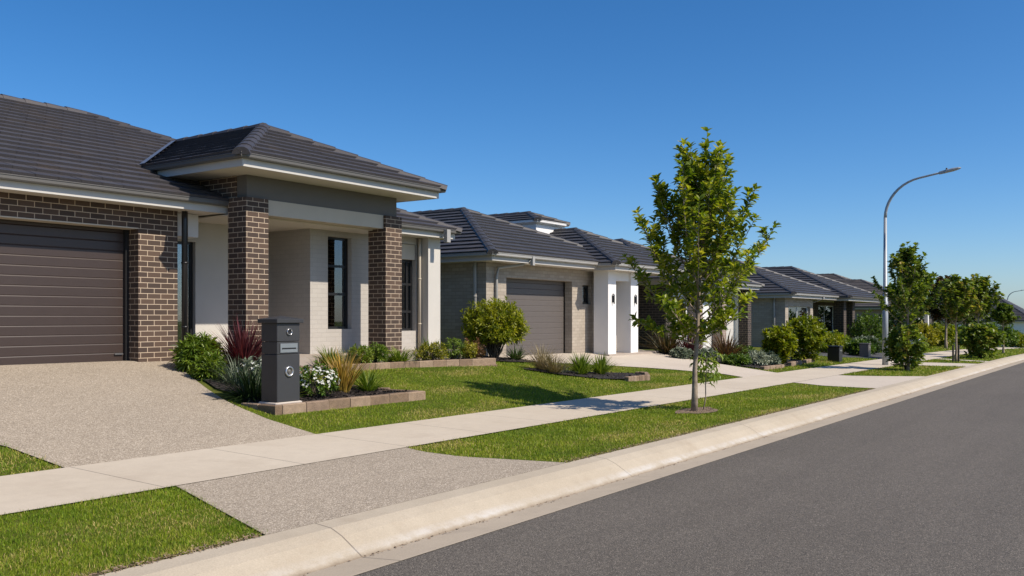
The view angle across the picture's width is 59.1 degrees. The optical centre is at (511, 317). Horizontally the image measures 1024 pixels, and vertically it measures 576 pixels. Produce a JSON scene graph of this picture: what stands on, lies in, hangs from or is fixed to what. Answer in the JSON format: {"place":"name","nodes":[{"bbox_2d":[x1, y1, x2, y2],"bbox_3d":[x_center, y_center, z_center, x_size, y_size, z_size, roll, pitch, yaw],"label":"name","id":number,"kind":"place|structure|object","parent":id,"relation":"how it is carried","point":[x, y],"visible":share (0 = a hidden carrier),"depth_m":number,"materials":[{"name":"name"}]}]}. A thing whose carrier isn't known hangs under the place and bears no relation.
{"place":"outdoors","nodes":[
{"label":"outdoors","id":0,"kind":"place"},
{"bbox_2d":[0,361,312,467],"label":"driveway","id":1,"kind":"structure","parent":0,"point":[73,414],"depth_m":10.82,"materials":[{"name":"beige concrete"}]},
{"bbox_2d":[0,345,1021,575],"bbox_3d":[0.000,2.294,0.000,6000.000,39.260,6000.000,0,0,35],"label":"ground","id":2,"kind":"structure","parent":0,"point":[207,385],"depth_m":11.68,"materials":[{"name":"green plant"}]},
{"bbox_2d":[0,442,63,475],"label":"grass","id":3,"kind":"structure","parent":2,"relation":"on","point":[24,460],"depth_m":8.40,"materials":[{"name":"green plant"}]},
{"bbox_2d":[0,485,267,575],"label":"grass","id":4,"kind":"structure","parent":2,"relation":"on","point":[163,508],"depth_m":6.11,"materials":[{"name":"green plant"}]},
{"bbox_2d":[204,363,267,403],"bbox_3d":[-3.594,0.881,12.585,1.334,0.597,1.457,0,0,35],"label":"grass tuft","id":5,"kind":"object","parent":2,"relation":"on","point":[250,391],"visible":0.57,"depth_m":12.41,"materials":[{"name":"green plant"}]},
{"bbox_2d":[0,94,473,369],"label":"brick house","id":6,"kind":"structure","parent":2,"relation":"on","point":[121,241],"depth_m":15.17,"materials":[{"name":"brown brick"}]},
{"bbox_2d":[0,219,122,364],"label":"garage door","id":7,"kind":"structure","parent":6,"relation":"in","point":[61,285],"depth_m":13.64,"materials":[{"name":"brown paint"}]},
{"bbox_2d":[178,241,192,335],"bbox_3d":[-5.959,-0.350,16.081,0.070,2.000,0.610,0,0,35],"label":"window","id":8,"kind":"structure","parent":6,"relation":"in","point":[190,244],"depth_m":16.29,"materials":[{"name":"black glass"}]},
{"bbox_2d":[328,237,347,328],"bbox_3d":[-3.556,-0.680,18.171,0.070,1.840,0.650,0,0,35],"label":"window","id":9,"kind":"structure","parent":6,"relation":"in","point":[337,247],"depth_m":18.23,"materials":[{"name":"black glass"}]},
{"bbox_2d":[402,260,411,330],"bbox_3d":[-2.477,-0.480,19.711,0.070,1.560,0.850,0,0,35],"label":"window","id":10,"kind":"structure","parent":6,"relation":"in","point":[406,264],"depth_m":19.90,"materials":[{"name":"black glass"}]},
{"bbox_2d":[203,370,324,392],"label":"mulch","id":11,"kind":"object","parent":2,"relation":"on","point":[215,382],"visible":0.17,"depth_m":13.29,"materials":[{"name":"brown wood"}]},
{"bbox_2d":[166,332,224,372],"bbox_3d":[-4.923,0.584,14.281,0.894,0.745,0.915,0,0,35],"label":"shrub","id":12,"kind":"object","parent":11,"relation":"on","point":[185,352],"visible":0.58,"depth_m":14.09,"materials":[{"name":"green plant"}]},
{"bbox_2d":[188,351,227,381],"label":"shrub","id":13,"kind":"object","parent":11,"relation":"on","point":[205,361],"visible":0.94,"depth_m":13.56,"materials":[{"name":"green plant"}]},
{"bbox_2d":[199,352,260,384],"bbox_3d":[-4.092,0.747,13.497,1.254,0.535,1.226,0,0,35],"label":"grass tuft","id":14,"kind":"object","parent":11,"relation":"on","point":[231,370],"visible":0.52,"depth_m":13.39,"materials":[{"name":"green plant"}]},
{"bbox_2d":[195,313,267,368],"bbox_3d":[-4.266,0.384,14.516,1.794,0.912,1.633,0,0,-11],"label":"cordyline","id":15,"kind":"object","parent":11,"relation":"on","point":[242,348],"visible":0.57,"depth_m":14.34,"materials":[{"name":"red plant"}]},
{"bbox_2d":[233,355,260,381],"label":"flowering shrub","id":16,"kind":"object","parent":11,"relation":"on","point":[243,363],"visible":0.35,"depth_m":13.57,"materials":[{"name":"white plant"}]},
{"bbox_2d":[233,384,410,402],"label":"mulch","id":17,"kind":"object","parent":2,"relation":"on","point":[333,394],"visible":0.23,"depth_m":13.55,"materials":[{"name":"brown wood"}]},
{"bbox_2d":[258,316,303,404],"bbox_3d":[-3.103,0.592,12.127,0.395,1.217,0.461,0,0,35],"label":"mailbox","id":18,"kind":"object","parent":17,"relation":"on","point":[280,370],"visible":0.99,"depth_m":11.99,"materials":[{"name":"grey paint"}]},
{"bbox_2d":[300,360,340,396],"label":"flowering shrub","id":19,"kind":"object","parent":17,"relation":"on","point":[329,383],"visible":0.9,"depth_m":13.18,"materials":[{"name":"white plant"}]},
{"bbox_2d":[307,347,373,392],"bbox_3d":[-2.623,0.821,13.868,1.038,0.759,0.906,0,0,-9],"label":"flax plant","id":20,"kind":"object","parent":17,"relation":"on","point":[344,369],"visible":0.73,"depth_m":13.79,"materials":[{"name":"yellow plant"}]},
{"bbox_2d":[352,363,391,391],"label":"strap plant","id":21,"kind":"object","parent":17,"relation":"on","point":[371,385],"visible":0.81,"depth_m":14.11,"materials":[{"name":"green plant"}]},
{"bbox_2d":[241,385,425,414],"bbox_3d":[-2.744,1.272,13.344,1.290,0.336,2.998,0,0,35],"label":"garden edging","id":22,"kind":"object","parent":2,"relation":"on","point":[334,403],"visible":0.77,"depth_m":12.71,"materials":[{"name":"stone"}]},
{"bbox_2d":[177,447,563,534],"bbox_3d":[-1.307,1.465,8.246,1.840,0.070,3.890,0,0,35],"label":"driveway crossover","id":23,"kind":"object","parent":2,"relation":"on","point":[276,500],"visible":1,"depth_m":7.88,"materials":[{"name":"beige concrete"}]},
{"bbox_2d":[300,357,496,373],"bbox_3d":[-2.265,1.040,17.079,0.689,0.425,5.874,0,0,35],"label":"garden edging","id":24,"kind":"object","parent":2,"relation":"on","point":[485,362],"visible":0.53,"depth_m":17.80,"materials":[{"name":"stone"}]},
{"bbox_2d":[385,346,420,361],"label":"strap plant","id":25,"kind":"object","parent":2,"relation":"on","point":[398,356],"visible":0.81,"depth_m":17.44,"materials":[{"name":"green plant"}]},
{"bbox_2d":[413,341,448,359],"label":"shrub","id":26,"kind":"object","parent":2,"relation":"on","point":[435,351],"visible":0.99,"depth_m":18.21,"materials":[{"name":"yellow plant"}]},
{"bbox_2d":[463,337,486,357],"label":"shrub","id":27,"kind":"object","parent":2,"relation":"on","point":[480,352],"visible":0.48,"depth_m":19.57,"materials":[{"name":"brown plant"}]},
{"bbox_2d":[76,388,873,575],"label":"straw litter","id":28,"kind":"object","parent":2,"relation":"on","point":[116,568],"visible":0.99,"depth_m":5.92,"materials":[{"name":"plant"}]},
{"bbox_2d":[228,362,739,433],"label":"grass","id":29,"kind":"structure","parent":2,"relation":"on","point":[570,381],"depth_m":16.05,"materials":[{"name":"green plant"}]},
{"bbox_2d":[460,296,532,358],"bbox_3d":[-0.431,0.269,21.260,1.733,1.556,1.764,0,0,35],"label":"lime bush","id":30,"kind":"object","parent":2,"relation":"on","point":[493,326],"visible":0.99,"depth_m":20.95,"materials":[{"name":"green plant"}]},
{"bbox_2d":[478,356,531,361],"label":"mulch","id":31,"kind":"object","parent":2,"relation":"on","point":[508,360],"visible":0.29,"depth_m":21.63,"materials":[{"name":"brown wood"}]},
{"bbox_2d":[501,345,528,359],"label":"strap plant","id":32,"kind":"object","parent":31,"relation":"on","point":[512,355],"visible":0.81,"depth_m":22.02,"materials":[{"name":"green plant"}]},
{"bbox_2d":[0,347,1013,514],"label":"footpath","id":33,"kind":"structure","parent":2,"relation":"on","point":[35,490],"depth_m":9.89,"materials":[{"name":"concrete"}]},
{"bbox_2d":[412,207,683,356],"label":"brick house","id":34,"kind":"structure","parent":2,"relation":"on","point":[572,290],"depth_m":25.24,"materials":[{"name":"brick"}]},
{"bbox_2d":[506,278,562,355],"bbox_3d":[0.523,0.000,24.257,0.050,2.120,3.180,0,0,35],"label":"garage door","id":35,"kind":"structure","parent":34,"relation":"in","point":[541,301],"depth_m":24.53,"materials":[{"name":"grey paint"}]},
{"bbox_2d":[582,285,587,303],"bbox_3d":[2.056,-0.645,26.168,0.070,0.550,0.490,0,0,35],"label":"window","id":36,"kind":"structure","parent":34,"relation":"in","point":[584,287],"depth_m":26.25,"materials":[{"name":"glass"}]},
{"bbox_2d":[99,354,1023,575],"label":"kerb","id":37,"kind":"structure","parent":2,"relation":"on","point":[304,550],"depth_m":7.56,"materials":[{"name":"concrete"}]},
{"bbox_2d":[523,367,641,378],"bbox_3d":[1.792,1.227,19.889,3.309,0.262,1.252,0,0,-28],"label":"mulch","id":38,"kind":"object","parent":2,"relation":"on","point":[605,375],"visible":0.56,"depth_m":19.74,"materials":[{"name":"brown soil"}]},
{"bbox_2d":[517,340,557,369],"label":"ornamental grass","id":39,"kind":"object","parent":38,"relation":"on","point":[539,353],"depth_m":19.69,"materials":[{"name":"beige plant"}]},
{"bbox_2d":[531,350,573,373],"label":"ornamental grass","id":40,"kind":"object","parent":38,"relation":"on","point":[553,366],"depth_m":19.25,"materials":[{"name":"beige plant"}]},
{"bbox_2d":[560,352,602,373],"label":"strap plant","id":41,"kind":"object","parent":38,"relation":"on","point":[581,363],"visible":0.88,"depth_m":19.66,"materials":[{"name":"green plant"}]},
{"bbox_2d":[589,351,620,373],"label":"strap plant","id":42,"kind":"object","parent":38,"relation":"on","point":[603,369],"visible":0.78,"depth_m":20.18,"materials":[{"name":"green plant"}]},
{"bbox_2d":[625,371,649,381],"bbox_3d":[2.891,1.408,20.353,0.463,0.262,1.870,0,0,15],"label":"garden edging","id":43,"kind":"object","parent":2,"relation":"on","point":[644,376],"visible":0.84,"depth_m":19.91,"materials":[{"name":"stone"}]},
{"bbox_2d":[406,383,874,462],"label":"grass","id":44,"kind":"structure","parent":2,"relation":"on","point":[681,403],"depth_m":12.34,"materials":[{"name":"green plant"}]},
{"bbox_2d":[669,346,692,358],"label":"ground cover","id":45,"kind":"object","parent":2,"relation":"on","point":[680,352],"visible":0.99,"depth_m":26.75,"materials":[{"name":"plant"}]},
{"bbox_2d":[614,238,764,349],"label":"brick house","id":46,"kind":"structure","parent":2,"relation":"on","point":[738,326],"depth_m":33.35,"materials":[{"name":"brick"}]},
{"bbox_2d":[726,296,733,346],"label":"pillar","id":47,"kind":"structure","parent":46,"relation":"in","point":[730,326],"depth_m":35.74,"materials":[{"name":"white paint"}]},
{"bbox_2d":[675,407,717,412],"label":"mulch","id":48,"kind":"object","parent":2,"relation":"on","point":[689,409],"visible":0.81,"depth_m":14.50,"materials":[{"name":"wood"}]},
{"bbox_2d":[689,349,722,409],"bbox_3d":[3.166,1.013,14.726,0.558,1.071,0.577,0,0,18],"label":"sapling","id":49,"kind":"object","parent":48,"relation":"on","point":[706,367],"visible":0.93,"depth_m":14.68,"materials":[{"name":"green plant"}]},
{"bbox_2d":[620,126,780,410],"bbox_3d":[2.970,-0.763,14.621,2.740,4.676,2.556,0,0,35],"label":"street tree","id":50,"kind":"object","parent":2,"relation":"on","point":[704,200],"visible":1,"depth_m":14.32,"materials":[{"name":"green plant"}]},
{"bbox_2d":[659,352,805,367],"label":"mulch","id":51,"kind":"object","parent":2,"relation":"on","point":[757,366],"visible":0.21,"depth_m":26.60,"materials":[{"name":"brown wood"}]},
{"bbox_2d":[640,325,685,353],"bbox_3d":[4.787,0.645,28.137,1.956,1.012,2.183,0,0,8],"label":"cordyline","id":52,"kind":"object","parent":51,"relation":"on","point":[665,345],"visible":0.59,"depth_m":28.00,"materials":[{"name":"brown plant"}]},
{"bbox_2d":[671,335,716,355],"bbox_3d":[5.466,0.753,28.035,1.854,0.931,1.624,0,0,-19],"label":"cordyline","id":53,"kind":"object","parent":51,"relation":"on","point":[688,345],"visible":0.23,"depth_m":27.75,"materials":[{"name":"red plant"}]},
{"bbox_2d":[693,347,719,360],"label":"ground cover","id":54,"kind":"object","parent":51,"relation":"on","point":[706,350],"visible":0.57,"depth_m":26.72,"materials":[{"name":"green plant"}]},
{"bbox_2d":[703,329,753,357],"bbox_3d":[6.611,0.802,28.198,2.042,1.000,1.936,0,0,35],"label":"cordyline","id":55,"kind":"object","parent":51,"relation":"on","point":[727,348],"visible":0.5,"depth_m":28.10,"materials":[{"name":"brown plant"}]},
{"bbox_2d":[720,352,751,365],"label":"ground cover","id":56,"kind":"object","parent":51,"relation":"on","point":[737,359],"visible":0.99,"depth_m":26.02,"materials":[{"name":"green plant"}]},
{"bbox_2d":[734,345,755,354],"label":"ground cover","id":57,"kind":"object","parent":51,"relation":"on","point":[748,349],"visible":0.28,"depth_m":28.73,"materials":[{"name":"green plant"}]},
{"bbox_2d":[746,350,772,365],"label":"ground cover","id":58,"kind":"object","parent":51,"relation":"on","point":[763,358],"visible":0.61,"depth_m":26.35,"materials":[{"name":"green plant"}]},
{"bbox_2d":[755,351,781,364],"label":"ground cover","id":59,"kind":"object","parent":51,"relation":"on","point":[776,359],"visible":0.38,"depth_m":27.02,"materials":[{"name":"green plant"}]},
{"bbox_2d":[760,323,797,363],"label":"upright bush","id":60,"kind":"object","parent":51,"relation":"on","point":[780,341],"visible":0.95,"depth_m":27.38,"materials":[{"name":"green plant"}]},
{"bbox_2d":[785,313,827,361],"bbox_3d":[9.720,0.685,30.097,1.631,1.667,1.644,0,0,35],"label":"upright bush","id":61,"kind":"object","parent":51,"relation":"on","point":[809,332],"visible":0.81,"depth_m":29.72,"materials":[{"name":"green plant"}]},
{"bbox_2d":[760,358,814,369],"bbox_3d":[8.590,1.475,27.710,0.259,0.228,5.750,0,0,32],"label":"garden edging","id":62,"kind":"object","parent":2,"relation":"on","point":[797,362],"visible":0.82,"depth_m":27.32,"materials":[{"name":"stone"}]},
{"bbox_2d":[707,259,889,346],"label":"brick house","id":63,"kind":"structure","parent":2,"relation":"on","point":[784,294],"depth_m":41.15,"materials":[{"name":"brick"}]},
{"bbox_2d":[788,306,807,321],"bbox_3d":[12.390,-0.090,39.392,0.070,0.740,3.050,0,0,35],"label":"window","id":64,"kind":"structure","parent":63,"relation":"in","point":[793,311],"depth_m":39.31,"materials":[{"name":"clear glass"}]},
{"bbox_2d":[819,305,832,331],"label":"window","id":65,"kind":"structure","parent":63,"relation":"in","point":[825,312],"depth_m":47.58,"materials":[{"name":"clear glass"}]},
{"bbox_2d":[816,329,846,352],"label":"garden shrub","id":66,"kind":"object","parent":2,"relation":"on","point":[835,339],"visible":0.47,"depth_m":36.32,"materials":[{"name":"green plant"}]},
{"bbox_2d":[827,346,842,361],"bbox_3d":[11.130,1.287,31.150,0.440,0.590,0.440,0,0,35],"label":"letterbox","id":67,"kind":"object","parent":2,"relation":"on","point":[834,353],"visible":0.74,"depth_m":30.99,"materials":[{"name":"black plastic"}]},
{"bbox_2d":[795,375,924,387],"bbox_3d":[8.837,1.570,22.732,1.840,0.083,5.821,0,0,35],"label":"driveway crossover","id":68,"kind":"object","parent":2,"relation":"on","point":[860,381],"visible":1,"depth_m":22.14,"materials":[{"name":"concrete"}]},
{"bbox_2d":[844,338,877,354],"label":"garden shrub","id":69,"kind":"object","parent":2,"relation":"on","point":[851,347],"visible":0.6,"depth_m":35.78,"materials":[{"name":"green plant"}]},
{"bbox_2d":[859,343,870,356],"bbox_3d":[13.702,1.306,35.086,0.380,0.590,0.380,0,0,35],"label":"letterbox","id":70,"kind":"object","parent":2,"relation":"on","point":[864,349],"visible":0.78,"depth_m":34.95,"materials":[{"name":"grey paint"}]},
{"bbox_2d":[846,308,888,338],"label":"garden shrub","id":71,"kind":"object","parent":2,"relation":"on","point":[869,319],"visible":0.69,"depth_m":42.13,"materials":[{"name":"green plant"}]},
{"bbox_2d":[854,337,881,353],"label":"garden shrub","id":72,"kind":"object","parent":2,"relation":"on","point":[873,342],"visible":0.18,"depth_m":37.38,"materials":[{"name":"green plant"}]},
{"bbox_2d":[855,315,899,339],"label":"garden shrub","id":73,"kind":"object","parent":2,"relation":"on","point":[890,329],"visible":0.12,"depth_m":44.92,"materials":[{"name":"green plant"}]},
{"bbox_2d":[818,273,939,328],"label":"tiled house","id":74,"kind":"structure","parent":2,"relation":"on","point":[860,308],"depth_m":65.66,"materials":[{"name":"tile"}]},
{"bbox_2d":[877,305,924,326],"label":"garden shrub","id":75,"kind":"object","parent":2,"relation":"on","point":[919,321],"visible":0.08,"depth_m":51.10,"materials":[{"name":"green plant"}]},
{"bbox_2d":[881,322,929,369],"bbox_3d":[11.811,0.882,27.103,1.407,1.498,1.371,0,0,35],"label":"basal bush","id":76,"kind":"object","parent":2,"relation":"on","point":[896,350],"visible":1,"depth_m":26.84,"materials":[{"name":"green plant"}]},
{"bbox_2d":[870,241,948,370],"bbox_3d":[11.693,-0.299,27.055,2.376,3.939,2.093,0,0,-8],"label":"street tree","id":77,"kind":"object","parent":2,"relation":"on","point":[902,261],"visible":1,"depth_m":26.83,"materials":[{"name":"green plant"}]},
{"bbox_2d":[887,269,931,318],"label":"garden tree","id":78,"kind":"object","parent":2,"relation":"on","point":[897,291],"visible":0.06,"depth_m":55.44,"materials":[{"name":"green plant"}]},
{"bbox_2d":[882,167,960,364],"bbox_3d":[13.204,-1.528,29.209,2.361,6.442,0.260,0,0,35],"label":"street lamp","id":79,"kind":"object","parent":2,"relation":"on","point":[885,323],"visible":0.96,"depth_m":29.77,"materials":[{"name":"metal"}]},
{"bbox_2d":[914,321,943,347],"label":"garden shrub","id":80,"kind":"object","parent":2,"relation":"on","point":[926,331],"visible":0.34,"depth_m":48.18,"materials":[{"name":"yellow plant"}]},
{"bbox_2d":[923,275,957,347],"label":"garden tree","id":81,"kind":"object","parent":2,"relation":"on","point":[935,313],"visible":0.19,"depth_m":49.28,"materials":[{"name":"green plant"}]},
{"bbox_2d":[930,322,959,346],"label":"garden shrub","id":82,"kind":"object","parent":2,"relation":"on","point":[950,335],"visible":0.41,"depth_m":52.61,"materials":[{"name":"green plant"}]},
{"bbox_2d":[927,320,965,345],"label":"garden shrub","id":83,"kind":"object","parent":2,"relation":"on","point":[959,327],"visible":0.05,"depth_m":57.02,"materials":[{"name":"green plant"}]},
{"bbox_2d":[918,362,974,366],"bbox_3d":[14.808,1.632,31.260,1.840,0.073,3.800,0,0,35],"label":"driveway crossover","id":84,"kind":"object","parent":2,"relation":"on","point":[949,364],"visible":0.71,"depth_m":31.34,"materials":[{"name":"concrete"}]},
{"bbox_2d":[925,274,985,360],"bbox_3d":[16.561,0.055,33.616,1.686,3.332,1.611,0,0,-31],"label":"street tree","id":85,"kind":"object","parent":2,"relation":"on","point":[954,295],"visible":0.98,"depth_m":33.40,"materials":[{"name":"green plant"}]},
{"bbox_2d":[957,280,986,325],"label":"garden tree","id":86,"kind":"object","parent":2,"relation":"on","point":[967,320],"visible":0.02,"depth_m":68.37,"materials":[{"name":"green plant"}]},
{"bbox_2d":[962,309,993,324],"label":"garden tree","id":87,"kind":"object","parent":2,"relation":"on","point":[988,319],"visible":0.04,"depth_m":78.50,"materials":[{"name":"green plant"}]},
{"bbox_2d":[936,291,1023,347],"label":"brick house","id":88,"kind":"structure","parent":2,"relation":"on","point":[1017,310],"depth_m":107.56,"materials":[{"name":"brick"}]},
{"bbox_2d":[957,322,1007,358],"bbox_3d":[19.110,0.946,36.798,1.904,1.541,1.684,0,0,35],"label":"basal bush","id":89,"kind":"object","parent":2,"relation":"on","point":[979,340],"visible":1,"depth_m":36.46,"materials":[{"name":"green plant"}]},
{"bbox_2d":[961,273,1004,324],"bbox_3d":[20.223,-0.074,39.071,2.004,3.669,2.052,0,0,35],"label":"street tree","id":90,"kind":"object","parent":2,"relation":"on","point":[982,285],"visible":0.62,"depth_m":38.73,"materials":[{"name":"green plant"}]},
{"bbox_2d":[990,302,1021,352],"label":"street tree","id":91,"kind":"object","parent":2,"relation":"on","point":[1002,313],"visible":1,"depth_m":43.39,"materials":[{"name":"green plant"}]},
{"bbox_2d":[992,322,1020,346],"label":"garden shrub","id":92,"kind":"object","parent":2,"relation":"on","point":[1011,336],"visible":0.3,"depth_m":73.75,"materials":[{"name":"green plant"}]},
{"bbox_2d":[1005,330,1023,347],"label":"garden shrub","id":93,"kind":"object","parent":2,"relation":"on","point":[1020,344],"visible":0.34,"depth_m":83.28,"materials":[{"name":"green plant"}]},
{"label":"mulch","id":94,"kind":"object","parent":2,"relation":"on","visible":0},
{"bbox_2d":[311,344,350,364],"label":"strap plant","id":95,"kind":"object","parent":94,"relation":"on","point":[329,353],"visible":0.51,"depth_m":15.99,"materials":[{"name":"green plant"}]},
{"bbox_2d":[337,345,362,363],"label":"grass tuft","id":96,"kind":"object","parent":94,"relation":"on","point":[348,352],"visible":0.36,"depth_m":16.42,"materials":[{"name":"green plant"}]},
{"bbox_2d":[347,343,374,363],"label":"shrub","id":97,"kind":"object","parent":94,"relation":"on","point":[367,355],"visible":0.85,"depth_m":16.59,"materials":[{"name":"green plant"}]},
{"bbox_2d":[367,341,389,362],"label":"shrub","id":98,"kind":"object","parent":94,"relation":"on","point":[380,357],"visible":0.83,"depth_m":16.96,"materials":[{"name":"green plant"}]},
{"bbox_2d":[442,337,465,358],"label":"shrub","id":99,"kind":"object","parent":94,"relation":"on","point":[456,351],"visible":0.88,"depth_m":19.00,"materials":[{"name":"green plant"}]},
{"bbox_2d":[462,340,477,358],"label":"shrub","id":100,"kind":"object","parent":94,"relation":"on","point":[468,349],"visible":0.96,"depth_m":19.09,"materials":[{"name":"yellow plant"}]},
{"bbox_2d":[0,0,1023,308],"label":"sky","id":101,"kind":"structure","parent":0,"point":[565,110],"materials":[{"name":"blue"}]},
{"bbox_2d":[506,350,775,376],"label":"driveway","id":102,"kind":"structure","parent":0,"point":[659,360],"depth_m":24.53,"materials":[{"name":"concrete"}]},
{"bbox_2d":[354,362,1023,575],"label":"road","id":103,"kind":"structure","parent":0,"point":[930,483],"depth_m":7.42,"materials":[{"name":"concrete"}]},
{"bbox_2d":[302,360,1023,575],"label":"gutter channel","id":104,"kind":"object","parent":103,"relation":"on","point":[377,560],"visible":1,"depth_m":7.98,"materials":[{"name":"concrete"}]},
{"bbox_2d":[745,355,877,372],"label":"grass","id":105,"kind":"structure","parent":0,"point":[818,362],"depth_m":29.55,"materials":[{"name":"green plant"}]},
{"bbox_2d":[759,350,888,358],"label":"driveway","id":106,"kind":"structure","parent":0,"point":[875,355],"depth_m":35.56,"materials":[{"name":"concrete"}]},
{"bbox_2d":[844,364,964,375],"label":"grass","id":107,"kind":"structure","parent":0,"point":[917,371],"depth_m":26.36,"materials":[{"name":"green plant"}]},
{"bbox_2d":[878,344,997,354],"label":"grass","id":108,"kind":"structure","parent":0,"point":[936,348],"depth_m":48.23,"materials":[{"name":"green plant"}]},
{"bbox_2d":[922,358,984,363],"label":"grass","id":109,"kind":"structure","parent":0,"point":[947,360],"depth_m":33.22,"materials":[{"name":"green plant"}]},
{"bbox_2d":[941,348,1023,360],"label":"grass","id":110,"kind":"structure","parent":0,"point":[1014,351],"depth_m":40.02,"materials":[{"name":"green plant"}]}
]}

